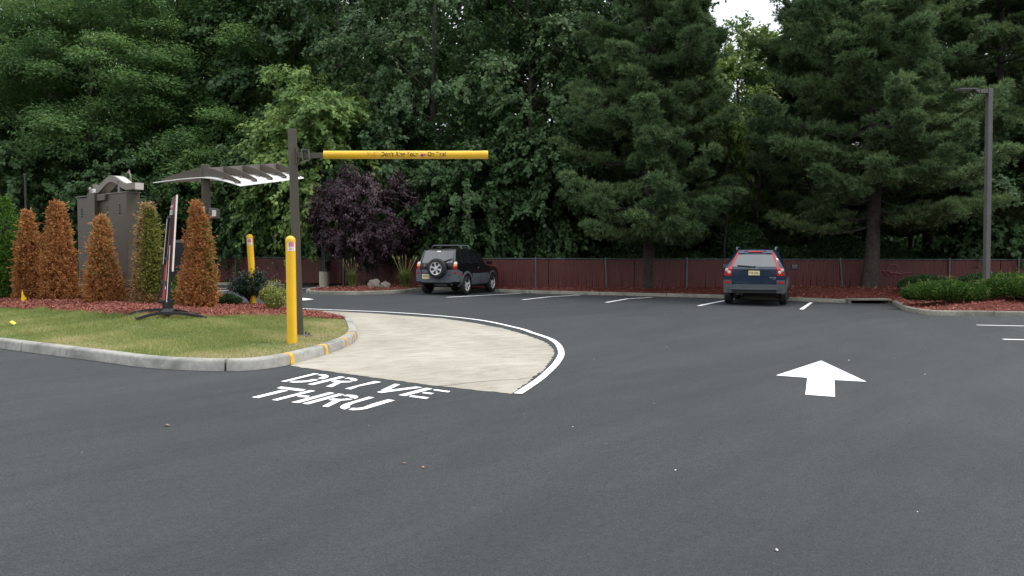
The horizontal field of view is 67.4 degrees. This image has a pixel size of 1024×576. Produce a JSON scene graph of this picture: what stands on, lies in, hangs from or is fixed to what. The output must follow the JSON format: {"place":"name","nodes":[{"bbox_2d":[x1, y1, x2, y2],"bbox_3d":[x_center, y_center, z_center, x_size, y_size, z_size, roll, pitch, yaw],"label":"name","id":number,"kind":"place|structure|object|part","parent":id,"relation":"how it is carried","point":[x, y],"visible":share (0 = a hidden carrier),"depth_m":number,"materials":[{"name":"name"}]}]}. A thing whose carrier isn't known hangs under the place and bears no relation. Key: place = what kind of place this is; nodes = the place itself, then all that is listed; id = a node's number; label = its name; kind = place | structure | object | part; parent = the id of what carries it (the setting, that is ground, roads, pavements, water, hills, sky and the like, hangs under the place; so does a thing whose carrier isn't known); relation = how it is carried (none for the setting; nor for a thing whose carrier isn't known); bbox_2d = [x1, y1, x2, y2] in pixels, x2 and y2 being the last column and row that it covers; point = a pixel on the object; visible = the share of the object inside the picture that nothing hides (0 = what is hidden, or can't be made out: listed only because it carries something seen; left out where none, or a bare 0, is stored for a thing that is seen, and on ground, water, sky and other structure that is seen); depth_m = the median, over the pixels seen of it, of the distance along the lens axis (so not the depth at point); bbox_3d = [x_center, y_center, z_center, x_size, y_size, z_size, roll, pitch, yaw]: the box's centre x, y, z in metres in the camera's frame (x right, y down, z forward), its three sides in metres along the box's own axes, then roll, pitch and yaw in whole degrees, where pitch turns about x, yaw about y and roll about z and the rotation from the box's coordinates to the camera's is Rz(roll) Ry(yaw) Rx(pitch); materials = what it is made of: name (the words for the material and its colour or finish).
{"place":"outdoors","nodes":[
{"label":"outdoors","id":0,"kind":"place"},
{"bbox_2d":[0,306,348,357],"bbox_3d":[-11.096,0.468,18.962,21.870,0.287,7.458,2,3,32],"label":"lawn","id":1,"kind":"structure","parent":0,"point":[260,344],"depth_m":12.87,"materials":[{"name":"plant"}]},
{"bbox_2d":[0,297,344,318],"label":"mulch bed","id":2,"kind":"object","parent":1,"relation":"on","point":[106,310],"visible":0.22,"depth_m":17.26,"materials":[{"name":"red wood"}]},
{"bbox_2d":[0,195,19,297],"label":"cedar shrub","id":3,"kind":"object","parent":2,"relation":"on","point":[7,237],"visible":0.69,"depth_m":19.98,"materials":[{"name":"green plant"}]},
{"bbox_2d":[21,289,26,300],"bbox_3d":[-11.856,0.207,18.631,0.135,0.350,0.050,0,2,0],"label":"marker flag","id":4,"kind":"object","parent":2,"relation":"on","point":[23,297],"visible":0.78,"depth_m":18.62,"materials":[{"name":"plastic"}]},
{"bbox_2d":[7,208,42,298],"bbox_3d":[-12.432,-0.833,19.789,0.947,2.527,1.047,0,2,0],"label":"cedar shrub","id":5,"kind":"object","parent":2,"relation":"on","point":[26,253],"visible":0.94,"depth_m":19.60,"materials":[{"name":"brown plant"}]},
{"bbox_2d":[33,199,82,300],"bbox_3d":[-11.438,-0.903,19.338,1.225,2.702,1.080,0,2,0],"label":"cedar shrub","id":6,"kind":"object","parent":2,"relation":"on","point":[59,275],"visible":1,"depth_m":19.19,"materials":[{"name":"brown plant"}]},
{"bbox_2d":[79,212,131,302],"bbox_3d":[-9.746,-0.687,18.299,1.181,2.297,0.942,0,2,0],"label":"cedar shrub","id":7,"kind":"object","parent":2,"relation":"on","point":[102,279],"visible":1,"depth_m":18.11,"materials":[{"name":"brown plant"}]},
{"bbox_2d":[75,170,143,300],"bbox_3d":[-10.871,-1.365,20.804,3.267,3.638,0.598,2,3,36],"label":"menu board","id":8,"kind":"object","parent":2,"relation":"on","point":[121,207],"visible":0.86,"depth_m":20.15,"materials":[{"name":"grey metal"}]},
{"bbox_2d":[125,201,171,302],"bbox_3d":[-8.665,-0.800,18.246,0.998,2.604,0.958,1,3,19],"label":"cedar shrub","id":9,"kind":"object","parent":2,"relation":"on","point":[147,268],"visible":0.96,"depth_m":18.10,"materials":[{"name":"green plant"}]},
{"bbox_2d":[126,195,206,320],"bbox_3d":[-6.912,-0.598,15.218,2.098,2.506,1.112,2,3,42],"label":"poster sign","id":10,"kind":"object","parent":2,"relation":"on","point":[166,301],"visible":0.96,"depth_m":15.46,"materials":[{"name":"black plastic"}]},
{"bbox_2d":[170,274,183,303],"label":"cypress shrub","id":11,"kind":"object","parent":2,"relation":"on","point":[173,284],"visible":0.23,"depth_m":18.50,"materials":[{"name":"green plant"}]},
{"bbox_2d":[171,199,222,307],"bbox_3d":[-7.333,-0.759,17.873,1.027,2.681,0.972,1,3,30],"label":"cedar shrub","id":12,"kind":"object","parent":2,"relation":"on","point":[197,285],"visible":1,"depth_m":17.73,"materials":[{"name":"brown plant"}]},
{"bbox_2d":[153,163,303,232],"bbox_3d":[-7.476,-1.409,20.889,3.925,4.058,2.142,1,3,27],"label":"order canopy","id":13,"kind":"object","parent":2,"relation":"on","point":[241,175],"visible":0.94,"depth_m":20.25,"materials":[{"name":"grey metal"}]},
{"bbox_2d":[216,291,242,303],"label":"box shrub","id":14,"kind":"object","parent":2,"relation":"on","point":[227,297],"visible":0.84,"depth_m":19.99,"materials":[{"name":"green plant"}]},
{"bbox_2d":[246,234,256,304],"bbox_3d":[-6.967,-0.427,20.565,0.266,2.027,0.177,0,2,0],"label":"bollard","id":15,"kind":"object","parent":2,"relation":"on","point":[250,255],"visible":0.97,"depth_m":20.48,"materials":[{"name":"yellow plastic"}]},
{"bbox_2d":[227,262,276,301],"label":"holly bush","id":16,"kind":"object","parent":2,"relation":"on","point":[245,288],"visible":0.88,"depth_m":20.43,"materials":[{"name":"green plant"}]},
{"bbox_2d":[258,280,285,308],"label":"variegated shrub","id":17,"kind":"object","parent":2,"relation":"on","point":[270,296],"visible":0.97,"depth_m":18.71,"materials":[{"name":"green plant"}]},
{"bbox_2d":[11,0,1006,142],"label":"sky","id":18,"kind":"structure","parent":0,"point":[760,10],"materials":[{"name":"white"}]},
{"bbox_2d":[0,285,1023,575],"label":"asphalt lot","id":19,"kind":"structure","parent":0,"point":[666,435],"depth_m":5.97,"materials":[{"name":"grey asphalt"}]},
{"bbox_2d":[23,173,26,208],"bbox_3d":[-20.812,-2.381,32.928,0.090,5.030,0.090,0,2,0],"label":"lamp post","id":20,"kind":"object","parent":19,"relation":"on","point":[25,192],"visible":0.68,"depth_m":32.83,"materials":[{"name":"black metal"}]},
{"bbox_2d":[0,309,356,370],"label":"kerb","id":21,"kind":"structure","parent":19,"relation":"on","point":[349,337],"depth_m":10.99,"materials":[{"name":"concrete"}]},
{"bbox_2d":[171,240,188,280],"bbox_3d":[-9.896,-0.530,23.549,1.256,1.890,0.340,1,3,14],"label":"preview board","id":22,"kind":"object","parent":19,"relation":"on","point":[179,248],"visible":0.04,"depth_m":23.45,"materials":[{"name":"beige metal"}]},
{"bbox_2d":[285,236,296,343],"bbox_3d":[-3.508,0.106,12.205,0.164,1.870,0.160,0,2,0],"label":"bollard","id":23,"kind":"object","parent":19,"relation":"on","point":[290,245],"visible":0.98,"depth_m":12.14,"materials":[{"name":"yellow plastic"}]},
{"bbox_2d":[299,146,328,286],"bbox_3d":[-8.818,-3.101,33.898,1.415,6.194,0.430,0,2,0],"label":"lamp post","id":24,"kind":"object","parent":19,"relation":"on","point":[323,276],"visible":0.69,"depth_m":33.83,"materials":[{"name":"concrete"}]},
{"bbox_2d":[288,128,487,336],"bbox_3d":[-2.146,-0.865,13.204,3.478,3.702,0.457,0,2,0],"label":"clearance bar","id":25,"kind":"object","parent":19,"relation":"on","point":[295,155],"visible":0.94,"depth_m":13.10,"materials":[{"name":"yellow metal"}]},
{"bbox_2d":[291,310,554,393],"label":"drive lane","id":26,"kind":"structure","parent":19,"relation":"on","point":[434,351],"depth_m":11.95,"materials":[{"name":"concrete"}]},
{"bbox_2d":[416,245,497,293],"bbox_3d":[-2.049,-0.746,29.961,2.236,1.847,4.450,1,3,21],"label":"parked car","id":27,"kind":"object","parent":19,"relation":"on","point":[462,270],"visible":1,"depth_m":28.39,"materials":[{"name":"black paint"}]},
{"bbox_3d":[-2.707,-1.152,28.273,1.260,0.452,0.287,1,3,21],"label":"rear window","id":28,"kind":"part","parent":27,"relation":"part of","materials":[{"name":"grey glass"}]},
{"bbox_3d":[-1.806,-1.148,28.537,0.173,0.462,0.693,1,3,21],"label":"side window","id":29,"kind":"part","parent":27,"relation":"part of","materials":[{"name":"black glass"}]},
{"bbox_3d":[-1.500,-1.176,29.308,0.177,0.473,0.798,1,3,21],"label":"side window","id":30,"kind":"part","parent":27,"relation":"part of","materials":[{"name":"black glass"}]},
{"bbox_3d":[-1.227,-1.199,30.097,0.223,0.472,0.741,1,3,18],"label":"side window","id":31,"kind":"part","parent":27,"relation":"part of","materials":[{"name":"black glass"}]},
{"bbox_2d":[80,282,1023,316],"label":"bed kerb","id":32,"kind":"structure","parent":19,"relation":"on","point":[904,307],"depth_m":28.35,"materials":[{"name":"concrete"}]},
{"bbox_2d":[840,298,891,303],"bbox_3d":[12.654,0.514,27.470,1.588,0.268,0.560,0,2,-3],"label":"storm drain","id":33,"kind":"object","parent":32,"relation":"in","point":[862,300],"visible":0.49,"depth_m":27.55,"materials":[{"name":"concrete"}]},
{"bbox_2d":[723,247,797,304],"bbox_3d":[8.638,-0.483,26.920,2.581,1.922,5.184,1,3,21],"label":"parked car","id":34,"kind":"object","parent":19,"relation":"on","point":[756,272],"visible":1,"depth_m":24.72,"materials":[{"name":"blue paint"}]},
{"bbox_3d":[7.842,-0.897,24.804,1.369,0.413,0.450,1,3,21],"label":"rear window","id":35,"kind":"part","parent":34,"relation":"part of","materials":[{"name":"grey glass"}]},
{"bbox_2d":[78,279,1023,310],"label":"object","id":36,"kind":"object","parent":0,"point":[1017,307],"visible":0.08,"depth_m":29.23,"materials":[{"name":"brown wood"}]},
{"bbox_2d":[0,105,117,262],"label":"linden tree","id":37,"kind":"object","parent":36,"relation":"on","point":[13,188],"visible":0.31,"depth_m":36.90,"materials":[{"name":"green plant"}]},
{"bbox_2d":[32,127,200,272],"bbox_3d":[-19.385,-3.631,38.238,8.068,9.314,8.802,-1,3,-22],"label":"linden tree","id":38,"kind":"object","parent":36,"relation":"on","point":[96,172],"visible":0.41,"depth_m":36.67,"materials":[{"name":"green plant"}]},
{"bbox_2d":[123,103,265,275],"bbox_3d":[-14.681,-4.531,38.304,7.360,9.078,8.068,1,3,20],"label":"locust tree","id":39,"kind":"object","parent":36,"relation":"on","point":[190,158],"visible":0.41,"depth_m":36.58,"materials":[{"name":"green plant"}]},
{"bbox_2d":[213,227,272,273],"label":"understorey bush","id":40,"kind":"object","parent":36,"relation":"on","point":[234,232],"visible":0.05,"depth_m":37.91,"materials":[{"name":"green plant"}]},
{"bbox_2d":[179,132,310,280],"bbox_3d":[-12.451,-3.246,37.756,7.188,8.298,7.842,-2,3,-36],"label":"linden tree","id":41,"kind":"object","parent":36,"relation":"on","point":[229,249],"visible":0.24,"depth_m":36.17,"materials":[{"name":"green plant"}]},
{"bbox_2d":[224,63,389,284],"bbox_3d":[-9.083,-5.089,35.648,7.966,10.430,9.022,0,2,0],"label":"linden tree","id":42,"kind":"object","parent":36,"relation":"on","point":[270,134],"visible":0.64,"depth_m":33.20,"materials":[{"name":"green plant"}]},
{"bbox_2d":[301,235,353,273],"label":"understorey bush","id":43,"kind":"object","parent":36,"relation":"on","point":[303,254],"visible":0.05,"depth_m":35.49,"materials":[{"name":"green plant"}]},
{"bbox_2d":[343,256,360,286],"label":"grass tuft","id":44,"kind":"object","parent":36,"relation":"on","point":[351,277],"visible":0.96,"depth_m":31.20,"materials":[{"name":"green plant"}]},
{"bbox_2d":[302,161,439,280],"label":"plum tree","id":45,"kind":"object","parent":36,"relation":"on","point":[337,201],"visible":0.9,"depth_m":31.64,"materials":[{"name":"purple plant"}]},
{"bbox_2d":[285,100,461,284],"bbox_3d":[-6.569,-3.864,36.587,8.801,10.160,9.602,2,3,41],"label":"linden tree","id":46,"kind":"object","parent":36,"relation":"on","point":[411,137],"visible":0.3,"depth_m":34.04,"materials":[{"name":"green plant"}]},
{"bbox_2d":[367,279,379,287],"bbox_3d":[-5.511,-0.170,30.637,0.546,0.398,0.426,0,2,0],"label":"boulder","id":47,"kind":"object","parent":36,"relation":"on","point":[374,282],"visible":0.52,"depth_m":30.52,"materials":[{"name":"stone"}]},
{"bbox_2d":[380,281,390,287],"bbox_3d":[-5.044,-0.116,30.558,0.440,0.336,0.351,0,2,0],"label":"boulder","id":48,"kind":"object","parent":36,"relation":"on","point":[384,284],"visible":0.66,"depth_m":30.44,"materials":[{"name":"stone"}]},
{"bbox_2d":[392,255,416,287],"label":"grass tuft","id":49,"kind":"object","parent":36,"relation":"on","point":[404,278],"visible":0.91,"depth_m":31.32,"materials":[{"name":"green plant"}]},
{"bbox_2d":[314,0,532,232],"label":"linden tree","id":50,"kind":"object","parent":36,"relation":"on","point":[371,36],"visible":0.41,"depth_m":35.52,"materials":[{"name":"green plant"}]},
{"bbox_2d":[409,232,452,268],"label":"understorey bush","id":51,"kind":"object","parent":36,"relation":"on","point":[424,247],"visible":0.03,"depth_m":34.88,"materials":[{"name":"green plant"}]},
{"bbox_2d":[385,126,549,281],"bbox_3d":[-2.019,-3.172,34.607,8.002,8.467,7.334,0,2,0],"label":"linden tree","id":52,"kind":"object","parent":36,"relation":"on","point":[447,178],"visible":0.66,"depth_m":33.07,"materials":[{"name":"green plant"}]},
{"bbox_2d":[454,220,533,275],"bbox_3d":[-1.143,-1.811,35.843,4.477,2.767,2.903,1,3,23],"label":"understorey bush","id":53,"kind":"object","parent":36,"relation":"on","point":[486,230],"visible":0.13,"depth_m":34.82,"materials":[{"name":"green plant"}]},
{"bbox_2d":[431,0,626,239],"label":"linden tree","id":54,"kind":"object","parent":36,"relation":"on","point":[563,25],"visible":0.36,"depth_m":34.92,"materials":[{"name":"green plant"}]},
{"bbox_2d":[41,256,1023,287],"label":"slatted fence","id":55,"kind":"object","parent":36,"relation":"on","point":[620,273],"visible":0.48,"depth_m":31.76,"materials":[{"name":"wood"}]},
{"bbox_2d":[456,111,620,281],"bbox_3d":[1.274,-3.310,35.004,7.628,8.806,8.322,-1,3,-19],"label":"linden tree","id":56,"kind":"object","parent":36,"relation":"on","point":[530,142],"visible":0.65,"depth_m":33.17,"materials":[{"name":"green plant"}]},
{"bbox_2d":[523,236,568,278],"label":"understorey bush","id":57,"kind":"object","parent":36,"relation":"on","point":[530,254],"visible":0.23,"depth_m":34.37,"materials":[{"name":"green plant"}]},
{"bbox_2d":[567,245,634,281],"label":"understorey bush","id":58,"kind":"object","parent":36,"relation":"on","point":[606,251],"visible":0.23,"depth_m":34.72,"materials":[{"name":"green plant"}]},
{"bbox_2d":[610,223,670,277],"bbox_3d":[5.866,-1.732,35.361,2.797,2.666,4.314,0,2,1],"label":"understorey bush","id":59,"kind":"object","parent":36,"relation":"on","point":[630,249],"visible":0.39,"depth_m":33.88,"materials":[{"name":"green plant"}]},
{"bbox_2d":[545,0,747,287],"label":"pine tree","id":60,"kind":"object","parent":36,"relation":"on","point":[668,214],"visible":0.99,"depth_m":29.83,"materials":[{"name":"green plant"}]},
{"bbox_2d":[575,0,751,249],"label":"pine tree","id":61,"kind":"object","parent":36,"relation":"on","point":[699,184],"visible":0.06,"depth_m":35.60,"materials":[{"name":"green plant"}]},
{"bbox_2d":[308,283,1023,310],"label":"mulch scatter","id":62,"kind":"object","parent":36,"relation":"on","point":[814,294],"visible":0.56,"depth_m":29.31,"materials":[{"name":"red wood"}]},
{"bbox_2d":[662,250,721,281],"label":"understorey bush","id":63,"kind":"object","parent":36,"relation":"on","point":[691,255],"visible":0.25,"depth_m":34.54,"materials":[{"name":"green plant"}]},
{"bbox_2d":[688,53,781,258],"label":"linden tree","id":64,"kind":"object","parent":36,"relation":"on","point":[735,132],"visible":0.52,"depth_m":33.14,"materials":[{"name":"green plant"}]},
{"bbox_2d":[702,220,770,276],"bbox_3d":[10.193,-1.720,34.745,2.823,2.691,4.354,-1,3,-14],"label":"understorey bush","id":65,"kind":"object","parent":36,"relation":"on","point":[749,236],"visible":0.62,"depth_m":33.99,"materials":[{"name":"green plant"}]},
{"bbox_2d":[732,149,772,227],"bbox_3d":[11.761,-3.613,36.439,3.041,7.309,2.147,-1,3,-25],"label":"bare trunk","id":66,"kind":"object","parent":36,"relation":"on","point":[758,189],"visible":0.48,"depth_m":36.43,"materials":[{"name":"brown plant"}]},
{"bbox_2d":[773,245,814,280],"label":"understorey bush","id":67,"kind":"object","parent":36,"relation":"on","point":[789,252],"visible":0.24,"depth_m":34.28,"materials":[{"name":"green plant"}]},
{"bbox_2d":[792,119,813,282],"bbox_3d":[14.028,-4.075,35.573,2.312,8.314,2.797,2,3,39],"label":"bare trunk","id":68,"kind":"object","parent":36,"relation":"on","point":[808,180],"visible":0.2,"depth_m":35.37,"materials":[{"name":"brown plant"}]},
{"bbox_2d":[738,0,917,246],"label":"pine tree","id":69,"kind":"object","parent":36,"relation":"on","point":[786,57],"visible":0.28,"depth_m":36.48,"materials":[{"name":"green plant"}]},
{"bbox_2d":[806,232,865,277],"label":"understorey bush","id":70,"kind":"object","parent":36,"relation":"on","point":[834,246],"visible":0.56,"depth_m":33.87,"materials":[{"name":"green plant"}]},
{"bbox_2d":[743,0,1023,287],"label":"pine tree","id":71,"kind":"object","parent":36,"relation":"on","point":[865,47],"visible":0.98,"depth_m":28.55,"materials":[{"name":"green plant"}]},
{"bbox_2d":[852,240,920,280],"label":"understorey bush","id":72,"kind":"object","parent":36,"relation":"on","point":[891,250],"visible":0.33,"depth_m":33.77,"materials":[{"name":"green plant"}]},
{"bbox_2d":[896,274,949,289],"bbox_3d":[15.318,-0.152,28.401,2.132,0.755,1.439,0,2,0],"label":"hedge mound","id":73,"kind":"object","parent":36,"relation":"on","point":[913,279],"visible":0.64,"depth_m":28.17,"materials":[{"name":"green plant"}]},
{"bbox_2d":[834,0,1023,268],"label":"pine tree","id":74,"kind":"object","parent":36,"relation":"on","point":[991,63],"visible":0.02,"depth_m":36.53,"materials":[{"name":"green plant"}]},
{"bbox_2d":[895,248,973,275],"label":"understorey bush","id":75,"kind":"object","parent":36,"relation":"on","point":[927,253],"visible":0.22,"depth_m":34.07,"materials":[{"name":"green plant"}]},
{"bbox_2d":[899,275,996,302],"bbox_3d":[13.389,0.062,23.624,2.824,1.010,2.185,0,2,0],"label":"hedge mound","id":76,"kind":"object","parent":36,"relation":"on","point":[951,289],"visible":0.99,"depth_m":22.98,"materials":[{"name":"green plant"}]},
{"bbox_2d":[901,117,1023,273],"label":"linden tree","id":77,"kind":"object","parent":36,"relation":"on","point":[1010,239],"visible":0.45,"depth_m":31.91,"materials":[{"name":"green plant"}]},
{"bbox_2d":[911,0,1023,234],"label":"pine tree","id":78,"kind":"object","parent":36,"relation":"on","point":[1008,15],"visible":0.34,"depth_m":33.29,"materials":[{"name":"green plant"}]},
{"bbox_2d":[954,88,992,282],"bbox_3d":[14.789,-2.917,24.397,1.505,6.763,0.800,0,2,0],"label":"lamp post","id":79,"kind":"object","parent":36,"relation":"on","point":[988,92],"visible":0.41,"depth_m":24.32,"materials":[{"name":"grey metal"}]},
{"bbox_2d":[953,272,1001,281],"bbox_3d":[17.567,-0.220,28.220,3.075,0.782,1.420,0,2,0],"label":"hedge mound","id":80,"kind":"object","parent":36,"relation":"on","point":[976,276],"visible":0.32,"depth_m":28.01,"materials":[{"name":"green plant"}]},
{"bbox_2d":[951,231,1013,272],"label":"understorey bush","id":81,"kind":"object","parent":36,"relation":"on","point":[1001,256],"visible":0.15,"depth_m":32.92,"materials":[{"name":"green plant"}]},
{"bbox_2d":[976,267,1023,281],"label":"hedge mound","id":82,"kind":"object","parent":36,"relation":"on","point":[1015,274],"visible":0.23,"depth_m":25.00,"materials":[{"name":"green plant"}]},
{"bbox_2d":[978,271,1023,297],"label":"hedge mound","id":83,"kind":"object","parent":36,"relation":"on","point":[1003,286],"visible":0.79,"depth_m":22.92,"materials":[{"name":"green plant"}]},
{"bbox_2d":[1009,277,1023,297],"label":"hedge mound","id":84,"kind":"object","parent":36,"relation":"on","point":[1022,280],"visible":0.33,"depth_m":22.99,"materials":[{"name":"green plant"}]},
{"bbox_2d":[226,275,899,279],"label":"forest floor","id":85,"kind":"structure","parent":0,"point":[638,278],"depth_m":41.88,"materials":[{"name":"soil"}]},
{"bbox_2d":[0,0,107,228],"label":"locust tree","id":86,"kind":"object","parent":85,"relation":"on","point":[34,93],"visible":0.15,"depth_m":41.28,"materials":[{"name":"green plant"}]},
{"bbox_2d":[0,0,198,229],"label":"locust tree","id":87,"kind":"object","parent":85,"relation":"on","point":[89,117],"visible":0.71,"depth_m":37.22,"materials":[{"name":"green plant"}]},
{"bbox_2d":[49,0,287,238],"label":"locust tree","id":88,"kind":"object","parent":85,"relation":"on","point":[134,24],"visible":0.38,"depth_m":40.08,"materials":[{"name":"green plant"}]},
{"bbox_2d":[129,0,334,159],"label":"locust tree","id":89,"kind":"object","parent":85,"relation":"on","point":[182,11],"visible":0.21,"depth_m":42.72,"materials":[{"name":"green plant"}]},
{"bbox_2d":[138,0,384,235],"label":"linden tree","id":90,"kind":"object","parent":85,"relation":"on","point":[278,38],"visible":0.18,"depth_m":40.87,"materials":[{"name":"green plant"}]},
{"bbox_2d":[282,29,298,166],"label":"tree","id":91,"kind":"object","parent":85,"relation":"on","point":[291,62],"visible":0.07,"depth_m":45.39,"materials":[{"name":"green plant"}]},
{"bbox_2d":[226,0,447,223],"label":"linden tree","id":92,"kind":"object","parent":85,"relation":"on","point":[399,16],"visible":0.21,"depth_m":39.85,"materials":[{"name":"green plant"}]},
{"bbox_2d":[0,0,1023,268],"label":"woods","id":93,"kind":"object","parent":85,"relation":"on","point":[442,32],"visible":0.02,"depth_m":48.04,"materials":[{"name":"green plant"}]},
{"bbox_2d":[486,0,692,278],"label":"linden tree","id":94,"kind":"object","parent":85,"relation":"on","point":[533,22],"visible":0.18,"depth_m":36.96,"materials":[{"name":"green plant"}]},
{"bbox_2d":[672,10,821,226],"bbox_3d":[12.717,-7.455,42.227,9.970,14.589,10.623,0,2,0],"label":"linden tree","id":95,"kind":"object","parent":85,"relation":"on","point":[746,49],"visible":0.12,"depth_m":39.55,"materials":[{"name":"green plant"}]},
{"bbox_2d":[908,35,944,250],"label":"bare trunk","id":96,"kind":"object","parent":85,"relation":"on","point":[910,242],"visible":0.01,"depth_m":40.84,"materials":[{"name":"brown plant"}]}
]}

